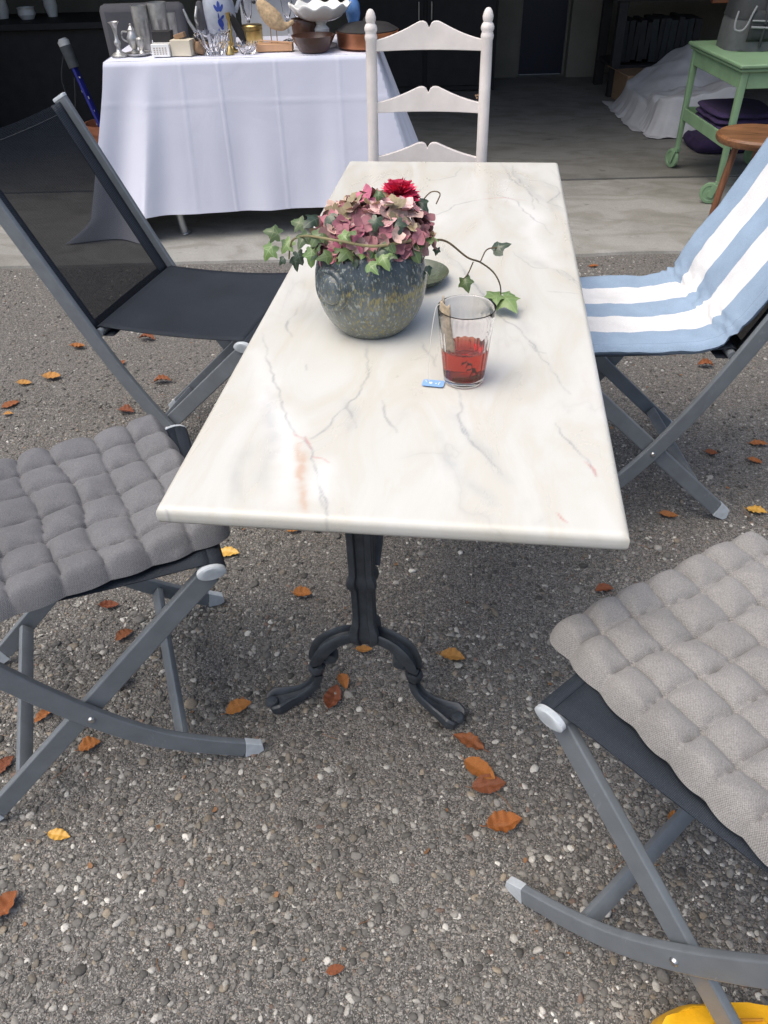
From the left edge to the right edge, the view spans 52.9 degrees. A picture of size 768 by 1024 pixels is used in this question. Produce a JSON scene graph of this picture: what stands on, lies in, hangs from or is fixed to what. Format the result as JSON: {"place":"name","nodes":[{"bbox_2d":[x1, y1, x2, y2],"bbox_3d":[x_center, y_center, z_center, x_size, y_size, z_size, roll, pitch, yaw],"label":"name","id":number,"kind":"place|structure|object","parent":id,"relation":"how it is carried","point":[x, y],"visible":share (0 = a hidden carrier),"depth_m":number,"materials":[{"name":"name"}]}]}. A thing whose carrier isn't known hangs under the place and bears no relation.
{"place":"outdoors","nodes":[
{"label":"outdoors","id":0,"kind":"place"},
{"bbox_2d":[6,0,521,77],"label":"garage wall","id":1,"kind":"structure","parent":0,"point":[508,35],"depth_m":6.59,"materials":[{"name":"paint"}]},
{"bbox_2d":[517,0,570,75],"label":"garage door","id":2,"kind":"structure","parent":1,"relation":"attached to","point":[543,35],"depth_m":6.74,"materials":[{"name":"blue paint"}]},
{"bbox_2d":[0,177,738,268],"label":"concrete apron","id":3,"kind":"object","parent":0,"point":[638,216],"visible":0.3,"depth_m":3.92,"materials":[{"name":"concrete"}]},
{"bbox_2d":[119,54,345,234],"bbox_3d":[-0.632,-1.887,3.879,1.185,0.768,0.610,-2,39,0],"label":"folding table","id":4,"kind":"object","parent":3,"relation":"on","point":[184,230],"visible":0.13,"depth_m":3.87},
{"bbox_2d":[98,34,418,218],"bbox_3d":[-0.673,-1.868,3.846,1.852,0.769,0.760,-2,39,0],"label":"tablecloth","id":5,"kind":"object","parent":4,"relation":"on","point":[197,133],"visible":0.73,"depth_m":3.54,"materials":[{"name":"white fabric"}]},
{"bbox_2d":[108,21,127,57],"bbox_3d":[-1.190,-2.104,3.436,0.072,0.133,0.072,3,39,6],"label":"candlestick","id":6,"kind":"object","parent":5,"relation":"on","point":[119,53],"visible":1,"depth_m":3.44,"materials":[{"name":"grey metal"}]},
{"bbox_2d":[121,23,150,56],"bbox_3d":[-1.113,-2.120,3.463,0.116,0.122,0.116,-20,42,-21],"label":"cruet set","id":7,"kind":"object","parent":5,"relation":"on","point":[134,41],"visible":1,"depth_m":3.46,"materials":[{"name":"grey metal"}]},
{"bbox_2d":[130,4,151,51],"bbox_3d":[-1.102,-2.205,3.522,0.072,0.178,0.072,3,39,6],"label":"tumbler","id":8,"kind":"object","parent":5,"relation":"on","point":[139,13],"visible":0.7,"depth_m":3.49,"materials":[{"name":"grey glass"}]},
{"bbox_2d":[146,1,168,30],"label":"tumbler","id":9,"kind":"object","parent":5,"relation":"on","point":[157,12],"visible":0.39,"depth_m":3.49,"materials":[{"name":"grey glass"}]},
{"bbox_2d":[150,30,173,56],"bbox_3d":[-0.988,-2.089,3.442,0.085,0.092,0.101,1,39,3],"label":"box","id":10,"kind":"object","parent":5,"relation":"on","point":[160,46],"visible":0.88,"depth_m":3.42,"materials":[{"name":"white plastic"}]},
{"bbox_2d":[166,12,177,34],"bbox_3d":[-0.972,-2.215,3.556,0.042,0.145,0.042,3,39,6],"label":"tumbler","id":11,"kind":"object","parent":5,"relation":"on","point":[171,21],"visible":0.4,"depth_m":3.52,"materials":[{"name":"grey glass"}]},
{"bbox_2d":[169,31,195,55],"bbox_3d":[-0.896,-2.080,3.430,0.092,0.089,0.060,5,39,9],"label":"box","id":12,"kind":"object","parent":5,"relation":"on","point":[180,45],"visible":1,"depth_m":3.42,"materials":[{"name":"cardboard"}]},
{"bbox_2d":[182,0,207,31],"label":"dark pitcher","id":13,"kind":"object","parent":5,"relation":"on","point":[200,20],"visible":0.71,"depth_m":3.52,"materials":[{"name":"grey metal"}]},
{"bbox_2d":[192,35,203,54],"bbox_3d":[-0.830,-2.097,3.467,0.056,0.069,0.100,-13,40,-13],"label":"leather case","id":14,"kind":"object","parent":5,"relation":"on","point":[198,48],"visible":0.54,"depth_m":3.44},
{"bbox_2d":[192,28,229,54],"bbox_3d":[-0.764,-2.098,3.447,0.170,0.089,0.166,3,39,6],"label":"crystal bowl","id":15,"kind":"object","parent":5,"relation":"on","point":[212,41],"visible":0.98,"depth_m":3.41,"materials":[{"name":"white"}]},
{"bbox_2d":[202,0,240,46],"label":"stoneware jug","id":16,"kind":"object","parent":5,"relation":"on","point":[214,14],"visible":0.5,"depth_m":3.51,"materials":[{"name":"grey ceramic"}]},
{"bbox_2d":[226,41,234,54],"bbox_3d":[-0.688,-2.069,3.438,0.040,0.052,0.040,3,39,6],"label":"brass bell","id":17,"kind":"object","parent":5,"relation":"on","point":[229,51],"visible":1,"depth_m":3.44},
{"bbox_2d":[225,12,238,51],"bbox_3d":[-0.689,-2.150,3.461,0.054,0.150,0.054,3,39,6],"label":"candlestick","id":18,"kind":"object","parent":5,"relation":"on","point":[230,34],"visible":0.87,"depth_m":3.46,"materials":[{"name":"gold metal"}]},
{"bbox_2d":[229,13,245,41],"bbox_3d":[-0.653,-2.152,3.459,0.062,0.143,0.020,-10,40,-9],"label":"dark feather","id":19,"kind":"object","parent":5,"relation":"on","point":[237,28],"visible":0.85,"depth_m":3.45,"materials":[{"name":"black"}]},
{"bbox_2d":[241,0,251,22],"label":"champagne flute","id":20,"kind":"object","parent":5,"relation":"on","point":[247,8],"visible":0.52,"depth_m":3.62,"materials":[{"name":"clear glass"}]},
{"bbox_2d":[236,40,257,53],"bbox_3d":[-0.609,-2.073,3.446,0.100,0.044,0.098,3,39,6],"label":"crystal bowl","id":21,"kind":"object","parent":5,"relation":"on","point":[247,47],"visible":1,"depth_m":3.43,"materials":[{"name":"white"}]},
{"bbox_2d":[241,23,262,41],"bbox_3d":[-0.616,-2.241,3.622,0.096,0.084,0.096,3,39,6],"label":"gold tin","id":22,"kind":"object","parent":5,"relation":"on","point":[253,32],"visible":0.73,"depth_m":3.59,"materials":[{"name":"gold metal"}]},
{"bbox_2d":[252,0,293,51],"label":"wooden bird","id":23,"kind":"object","parent":5,"relation":"on","point":[271,16],"visible":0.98,"depth_m":3.42},
{"bbox_2d":[280,0,292,40],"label":"champagne flute","id":24,"kind":"object","parent":5,"relation":"on","point":[286,10],"visible":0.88,"depth_m":3.64,"materials":[{"name":"clear glass"}]},
{"bbox_2d":[291,17,315,44],"bbox_3d":[-0.363,-2.198,3.540,0.120,0.110,0.120,3,39,6],"label":"brown bowl","id":25,"kind":"object","parent":5,"relation":"on","point":[299,25],"visible":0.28,"depth_m":3.49,"materials":[{"name":"ceramic"}]},
{"bbox_2d":[291,31,334,53],"bbox_3d":[-0.312,-2.086,3.435,0.198,0.064,0.198,3,39,6],"label":"brown bowl","id":26,"kind":"object","parent":5,"relation":"on","point":[313,42],"visible":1,"depth_m":3.39,"materials":[{"name":"ceramic"}]},
{"bbox_2d":[288,0,350,47],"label":"cake stand","id":27,"kind":"object","parent":5,"relation":"on","point":[320,13],"visible":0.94,"depth_m":3.43,"materials":[{"name":"white ceramic"}]},
{"bbox_2d":[346,0,359,22],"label":"glass figurine","id":28,"kind":"object","parent":5,"relation":"on","point":[353,12],"visible":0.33,"depth_m":3.58,"materials":[{"name":"blue glass"}]},
{"bbox_2d":[335,17,398,50],"bbox_3d":[-0.076,-2.166,3.482,0.286,0.118,0.286,-28,46,-29],"label":"copper pan","id":29,"kind":"object","parent":5,"relation":"on","point":[350,36],"visible":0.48,"depth_m":3.41,"materials":[{"name":"metal"}]},
{"bbox_2d":[561,176,739,180],"bbox_3d":[1.026,-1.915,4.472,18.000,0.001,0.040,-1,39,1],"label":"door track groove","id":30,"kind":"object","parent":3,"relation":"in","point":[648,178],"depth_m":4.47},
{"bbox_2d":[665,40,767,203],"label":"green trolley","id":31,"kind":"object","parent":3,"relation":"on","point":[741,71],"visible":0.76,"depth_m":3.96,"materials":[{"name":"paint"}]},
{"bbox_2d":[695,98,767,128],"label":"folded cloth","id":32,"kind":"object","parent":31,"relation":"on","point":[716,113],"visible":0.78,"depth_m":4.08,"materials":[{"name":"fabric"}]},
{"bbox_2d":[716,0,767,51],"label":"tool bag","id":33,"kind":"object","parent":31,"relation":"on","point":[744,25],"visible":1,"depth_m":3.85,"materials":[{"name":"grey fabric"}]},
{"bbox_2d":[708,124,767,215],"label":"wooden stool","id":34,"kind":"object","parent":3,"relation":"on","point":[748,137],"visible":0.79,"depth_m":3.54,"materials":[{"name":"brown wood"}]},
{"bbox_2d":[0,254,767,1023],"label":"asphalt ground","id":35,"kind":"structure","parent":0,"point":[176,980],"depth_m":1.52,"materials":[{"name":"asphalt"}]},
{"bbox_2d":[0,756,13,773],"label":"fallen leaf","id":36,"kind":"object","parent":35,"relation":"on","point":[5,762],"visible":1,"depth_m":1.54,"materials":[{"name":"brown plant"}]},
{"bbox_2d":[0,890,16,915],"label":"fallen leaf","id":37,"kind":"object","parent":35,"relation":"on","point":[7,898],"visible":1,"depth_m":1.33,"materials":[{"name":"brown plant"}]},
{"bbox_2d":[1,400,18,407],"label":"fallen leaf","id":38,"kind":"object","parent":35,"relation":"on","point":[8,404],"visible":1,"depth_m":2.64,"materials":[{"name":"brown plant"}]},
{"bbox_2d":[17,379,31,383],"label":"fallen leaf","id":39,"kind":"object","parent":35,"relation":"on","point":[22,381],"visible":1,"depth_m":2.76,"materials":[{"name":"orange plant"}]},
{"bbox_2d":[33,709,49,723],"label":"fallen leaf","id":40,"kind":"object","parent":35,"relation":"on","point":[41,714],"visible":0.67,"depth_m":1.63,"materials":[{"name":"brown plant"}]},
{"bbox_2d":[39,371,60,378],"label":"fallen leaf","id":41,"kind":"object","parent":35,"relation":"on","point":[49,374],"visible":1,"depth_m":2.79,"materials":[{"name":"orange plant"}]},
{"bbox_2d":[44,828,69,839],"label":"fallen leaf","id":42,"kind":"object","parent":35,"relation":"on","point":[57,834],"visible":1,"depth_m":1.42,"materials":[{"name":"yellow plant"}]},
{"bbox_2d":[68,342,84,347],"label":"fallen leaf","id":43,"kind":"object","parent":35,"relation":"on","point":[78,345],"visible":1,"depth_m":2.97,"materials":[{"name":"orange plant"}]},
{"bbox_2d":[75,736,99,750],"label":"fallen leaf","id":44,"kind":"object","parent":35,"relation":"on","point":[87,742],"visible":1,"depth_m":1.57,"materials":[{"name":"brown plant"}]},
{"bbox_2d":[97,600,117,607],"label":"fallen leaf","id":45,"kind":"object","parent":35,"relation":"on","point":[108,603],"visible":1,"depth_m":1.88,"materials":[{"name":"brown plant"}]},
{"bbox_2d":[113,628,132,641],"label":"fallen leaf","id":46,"kind":"object","parent":35,"relation":"on","point":[122,633],"visible":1,"depth_m":1.80,"materials":[{"name":"brown plant"}]},
{"bbox_2d":[116,404,133,411],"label":"fallen leaf","id":47,"kind":"object","parent":35,"relation":"on","point":[126,408],"visible":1,"depth_m":2.59,"materials":[{"name":"brown plant"}]},
{"bbox_2d":[0,424,263,820],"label":"folding chair","id":48,"kind":"object","parent":35,"relation":"on","point":[24,687],"visible":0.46,"depth_m":1.38,"materials":[{"name":"grey"}]},
{"bbox_2d":[0,414,229,621],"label":"seat cushion","id":49,"kind":"object","parent":48,"relation":"on","point":[77,515],"visible":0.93,"depth_m":1.29,"materials":[{"name":"grey fabric"}]},
{"bbox_2d":[0,92,287,444],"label":"folding chair","id":50,"kind":"object","parent":35,"relation":"on","point":[77,228],"visible":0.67,"depth_m":2.01,"materials":[{"name":"grey fabric"}]},
{"bbox_2d":[137,333,154,339],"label":"fallen leaf","id":51,"kind":"object","parent":35,"relation":"on","point":[147,335],"visible":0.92,"depth_m":3.01,"materials":[{"name":"brown plant"}]},
{"bbox_2d":[150,374,170,382],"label":"fallen leaf","id":52,"kind":"object","parent":35,"relation":"on","point":[161,377],"visible":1,"depth_m":2.74,"materials":[{"name":"brown plant"}]},
{"bbox_2d":[221,546,238,556],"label":"fallen leaf","id":53,"kind":"object","parent":35,"relation":"on","point":[228,551],"visible":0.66,"depth_m":2.02,"materials":[{"name":"yellow plant"}]},
{"bbox_2d":[224,698,250,713],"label":"fallen leaf","id":54,"kind":"object","parent":35,"relation":"on","point":[236,705],"visible":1,"depth_m":1.64,"materials":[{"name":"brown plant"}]},
{"bbox_2d":[290,585,311,596],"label":"fallen leaf","id":55,"kind":"object","parent":35,"relation":"on","point":[300,590],"visible":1,"depth_m":1.90,"materials":[{"name":"orange plant"}]},
{"bbox_2d":[323,684,340,711],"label":"fallen leaf","id":56,"kind":"object","parent":35,"relation":"on","point":[330,698],"visible":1,"depth_m":1.65,"materials":[{"name":"brown plant"}]},
{"bbox_2d":[323,964,344,974],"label":"fallen leaf","id":57,"kind":"object","parent":35,"relation":"on","point":[334,969],"visible":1,"depth_m":1.24,"materials":[{"name":"brown plant"}]},
{"bbox_2d":[337,671,348,688],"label":"fallen leaf","id":58,"kind":"object","parent":35,"relation":"on","point":[343,679],"visible":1,"depth_m":1.68,"materials":[{"name":"orange plant"}]},
{"bbox_2d":[353,645,371,651],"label":"fallen leaf","id":59,"kind":"object","parent":35,"relation":"on","point":[363,648],"visible":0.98,"depth_m":1.75,"materials":[{"name":"orange plant"}]},
{"bbox_2d":[23,342,754,971],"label":"leaf litter","id":60,"kind":"object","parent":35,"relation":"on","point":[525,860],"visible":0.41,"depth_m":1.43,"materials":[{"name":"plant"}]},
{"bbox_2d":[156,161,629,729],"bbox_3d":[0.108,-0.217,1.833,0.605,0.731,1.642,3,39,6],"label":"marble table","id":61,"kind":"object","parent":35,"relation":"on","point":[318,421],"visible":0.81,"depth_m":1.19,"materials":[{"name":"stone"}]},
{"bbox_2d":[315,233,426,338],"bbox_3d":[-0.022,-0.409,1.354,0.196,0.173,0.198,3,39,6],"label":"flower pot","id":62,"kind":"object","parent":61,"relation":"on","point":[359,302],"visible":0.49,"depth_m":1.29,"materials":[{"name":"blue ceramic"}]},
{"bbox_2d":[263,215,410,271],"bbox_3d":[-0.090,-0.432,1.302,0.272,0.092,0.079,20,44,25],"label":"ivy","id":63,"kind":"object","parent":62,"relation":"in","point":[304,237],"visible":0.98,"depth_m":1.33,"materials":[{"name":"green plant"}]},
{"bbox_2d":[303,189,438,274],"bbox_3d":[-0.036,-0.478,1.289,0.216,0.110,0.210,27,47,31],"label":"ivy","id":64,"kind":"object","parent":62,"relation":"in","point":[383,256],"visible":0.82,"depth_m":1.24,"materials":[{"name":"green plant"}]},
{"bbox_2d":[309,184,437,265],"bbox_3d":[-0.016,-0.484,1.303,0.219,0.126,0.193,3,39,6],"label":"hydrangea","id":65,"kind":"object","parent":62,"relation":"on","point":[356,211],"visible":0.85,"depth_m":1.26,"materials":[{"name":"pink plant"}]},
{"bbox_2d":[379,177,420,202],"bbox_3d":[0.025,-0.539,1.294,0.076,0.031,0.076,3,39,6],"label":"carnation","id":66,"kind":"object","parent":65,"relation":"in","point":[404,188],"visible":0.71,"depth_m":1.28,"materials":[{"name":"red plant"}]},
{"bbox_2d":[415,191,520,313],"bbox_3d":[0.147,-0.445,1.347,0.209,0.207,0.090,-5,39,-4],"label":"ivy","id":67,"kind":"object","parent":62,"relation":"in","point":[508,299],"visible":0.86,"depth_m":1.38,"materials":[{"name":"green plant"}]},
{"bbox_2d":[425,259,448,287],"bbox_3d":[0.060,-0.474,1.553,0.140,0.020,0.140,3,39,6],"label":"saucer","id":68,"kind":"object","parent":61,"relation":"on","point":[438,274],"visible":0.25,"depth_m":1.56,"materials":[{"name":"green ceramic"}]},
{"bbox_2d":[437,294,496,388],"bbox_3d":[0.127,-0.262,1.206,0.089,0.124,0.089,3,39,6],"label":"drinking glass","id":69,"kind":"object","parent":61,"relation":"on","point":[465,329],"visible":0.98,"depth_m":1.19,"materials":[{"name":"clear glass"}]},
{"bbox_2d":[422,295,450,386],"bbox_3d":[0.082,-0.263,1.196,0.050,0.138,0.041,-8,39,-7],"label":"tea bag","id":70,"kind":"object","parent":69,"relation":"hanging from","point":[444,309],"visible":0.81,"depth_m":1.21,"materials":[{"name":"paper"}]},
{"bbox_2d":[364,7,493,161],"bbox_3d":[0.112,-0.828,2.301,0.380,1.092,0.450,3,39,6],"label":"ladder back chair","id":71,"kind":"object","parent":35,"relation":"on","point":[435,35],"visible":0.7,"depth_m":2.24,"materials":[{"name":"white paint"}]},
{"bbox_2d":[436,647,464,659],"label":"fallen leaf","id":72,"kind":"object","parent":35,"relation":"on","point":[451,653],"visible":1,"depth_m":1.73,"materials":[{"name":"orange plant"}]},
{"bbox_2d":[453,732,488,751],"bbox_3d":[0.176,0.462,1.553,0.080,0.013,0.034,21,40,18],"label":"fallen leaf","id":73,"kind":"object","parent":35,"relation":"on","point":[469,739],"visible":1,"depth_m":1.55,"materials":[{"name":"brown plant"}]},
{"bbox_2d":[460,755,494,778],"bbox_3d":[0.181,0.498,1.509,0.087,0.012,0.039,22,52,37],"label":"fallen leaf","id":74,"kind":"object","parent":35,"relation":"on","point":[477,766],"visible":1,"depth_m":1.51,"materials":[{"name":"orange plant"}]},
{"bbox_2d":[465,773,505,793],"bbox_3d":[0.196,0.522,1.479,0.080,0.010,0.041,-6,41,-6],"label":"fallen leaf","id":75,"kind":"object","parent":35,"relation":"on","point":[480,784],"visible":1,"depth_m":1.48,"materials":[{"name":"brown plant"}]},
{"bbox_2d":[480,809,521,832],"bbox_3d":[0.214,0.569,1.413,0.080,0.019,0.046,-10,33,-6],"label":"fallen leaf","id":76,"kind":"object","parent":35,"relation":"on","point":[503,820],"visible":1,"depth_m":1.42,"materials":[{"name":"orange plant"}]},
{"bbox_2d":[592,583,613,590],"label":"fallen leaf","id":77,"kind":"object","parent":35,"relation":"on","point":[602,587],"visible":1,"depth_m":1.88,"materials":[{"name":"brown plant"}]},
{"bbox_2d":[505,673,767,1023],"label":"folding chair","id":78,"kind":"object","parent":35,"relation":"on","point":[566,709],"visible":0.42,"depth_m":1.01,"materials":[{"name":"grey"}]},
{"bbox_2d":[550,531,767,866],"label":"seat cushion","id":79,"kind":"object","parent":78,"relation":"on","point":[670,666],"visible":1,"depth_m":1.02,"materials":[{"name":"grey fabric"}]},
{"bbox_2d":[657,510,677,516],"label":"fallen leaf","id":80,"kind":"object","parent":35,"relation":"on","point":[667,513],"visible":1,"depth_m":2.10,"materials":[{"name":"brown plant"}]},
{"bbox_2d":[595,303,767,519],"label":"folding chair","id":81,"kind":"object","parent":35,"relation":"on","point":[742,347],"visible":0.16,"depth_m":1.90,"materials":[{"name":"grey"}]},
{"bbox_2d":[580,137,767,355],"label":"striped cushion","id":82,"kind":"object","parent":81,"relation":"on","point":[708,292],"visible":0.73,"depth_m":1.86,"materials":[{"name":"blue fabric"}]},
{"bbox_2d":[695,358,713,365],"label":"fallen leaf","id":83,"kind":"object","parent":35,"relation":"on","point":[704,361],"visible":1,"depth_m":2.73,"materials":[{"name":"brown plant"}]},
{"bbox_2d":[651,1002,767,1023],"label":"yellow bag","id":84,"kind":"object","parent":35,"relation":"on","point":[749,1013],"visible":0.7,"depth_m":1.09,"materials":[{"name":"plastic"}]},
{"bbox_2d":[743,505,766,512],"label":"fallen leaf","id":85,"kind":"object","parent":35,"relation":"on","point":[757,509],"visible":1,"depth_m":2.10,"materials":[{"name":"yellow plant"}]},
{"bbox_2d":[748,456,761,462],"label":"fallen leaf","id":86,"kind":"object","parent":35,"relation":"on","point":[754,459],"visible":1,"depth_m":2.29,"materials":[{"name":"brown plant"}]},
{"bbox_2d":[746,439,767,444],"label":"fallen leaf","id":87,"kind":"object","parent":35,"relation":"on","point":[755,441],"visible":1,"depth_m":2.35,"materials":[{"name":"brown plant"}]},
{"bbox_2d":[563,0,602,76],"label":"garage wall","id":88,"kind":"structure","parent":0,"point":[583,33],"depth_m":6.63,"materials":[{"name":"paint"}]},
{"bbox_2d":[399,72,767,179],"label":"garage floor","id":89,"kind":"structure","parent":0,"point":[574,128],"depth_m":5.29,"materials":[{"name":"concrete"}]},
{"bbox_2d":[0,12,109,127],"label":"dark workbench","id":90,"kind":"object","parent":89,"relation":"on","point":[31,55],"visible":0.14,"depth_m":5.44,"materials":[{"name":"wood"}]},
{"bbox_2d":[0,0,8,18],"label":"crock","id":91,"kind":"object","parent":90,"relation":"on","point":[4,11],"visible":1,"depth_m":5.43,"materials":[{"name":"grey ceramic"}]},
{"bbox_2d":[16,6,35,19],"bbox_3d":[-2.502,-3.492,5.405,0.120,0.070,0.120,3,39,6],"label":"crock","id":92,"kind":"object","parent":90,"relation":"on","point":[26,13],"visible":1,"depth_m":5.37,"materials":[{"name":"grey ceramic"}]},
{"bbox_2d":[43,0,57,16],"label":"crock","id":93,"kind":"object","parent":90,"relation":"on","point":[50,6],"visible":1,"depth_m":5.45,"materials":[{"name":"grey ceramic"}]},
{"bbox_2d":[84,119,99,142],"bbox_3d":[-1.782,-2.424,5.029,0.290,0.210,0.290,3,39,6],"label":"terracotta pot","id":94,"kind":"object","parent":89,"relation":"on","point":[92,127],"visible":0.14,"depth_m":4.91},
{"bbox_2d":[58,37,99,126],"bbox_3d":[-1.877,-2.604,4.865,0.244,0.662,0.083,7,40,11],"label":"blue pole","id":95,"kind":"object","parent":94,"relation":"in","point":[67,51],"visible":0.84,"depth_m":4.77,"materials":[{"name":"metal"}]},
{"bbox_2d":[99,1,189,55],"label":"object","id":96,"kind":"object","parent":89,"relation":"on","point":[121,13],"visible":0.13,"depth_m":3.81,"materials":[{"name":"metal"}]},
{"bbox_2d":[240,0,310,35],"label":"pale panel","id":97,"kind":"object","parent":89,"relation":"on","point":[256,16],"depth_m":4.11,"materials":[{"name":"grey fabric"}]},
{"bbox_2d":[358,0,498,91],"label":"dark cupboard","id":98,"kind":"object","parent":89,"relation":"on","point":[450,70],"visible":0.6,"depth_m":6.24,"materials":[{"name":"wood"}]},
{"bbox_2d":[609,66,643,99],"bbox_3d":[1.900,-3.292,5.947,0.306,0.228,0.300,-5,39,-4],"label":"cardboard box","id":99,"kind":"object","parent":89,"relation":"on","point":[622,77],"visible":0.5,"depth_m":5.94,"materials":[{"name":"cardboard"}]},
{"bbox_2d":[592,0,728,96],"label":"workbench","id":100,"kind":"object","parent":89,"relation":"on","point":[603,59],"visible":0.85,"depth_m":6.08,"materials":[{"name":"black wood"}]},
{"bbox_2d":[621,12,702,62],"bbox_3d":[2.145,-3.743,6.099,0.593,0.310,0.280,-1,39,1],"label":"file row","id":101,"kind":"object","parent":100,"relation":"on","point":[654,38],"visible":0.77,"depth_m":5.98,"materials":[{"name":"black fabric"}]},
{"bbox_2d":[602,44,720,131],"bbox_3d":[2.127,-3.064,5.488,0.899,0.435,0.943,-1,39,1],"label":"dust sheet","id":102,"kind":"object","parent":89,"relation":"on","point":[669,70],"visible":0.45,"depth_m":5.49,"materials":[{"name":"fabric"}]},
{"bbox_2d":[637,80,743,138],"bbox_3d":[2.087,-2.762,5.222,0.700,0.302,0.567,-1,39,1],"label":"dust sheet","id":103,"kind":"object","parent":89,"relation":"on","point":[660,118],"visible":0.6,"depth_m":5.10,"materials":[{"name":"fabric"}]},
{"bbox_2d":[683,130,744,153],"bbox_3d":[2.129,-2.359,4.889,0.400,0.094,0.366,-3,39,-2],"label":"floor cushion","id":104,"kind":"object","parent":89,"relation":"on","point":[697,141],"visible":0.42,"depth_m":4.80,"materials":[{"name":"purple fabric"}]},
{"bbox_2d":[604,0,726,71],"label":"garage wall","id":105,"kind":"structure","parent":0,"point":[710,13],"depth_m":6.67,"materials":[{"name":"paint"}]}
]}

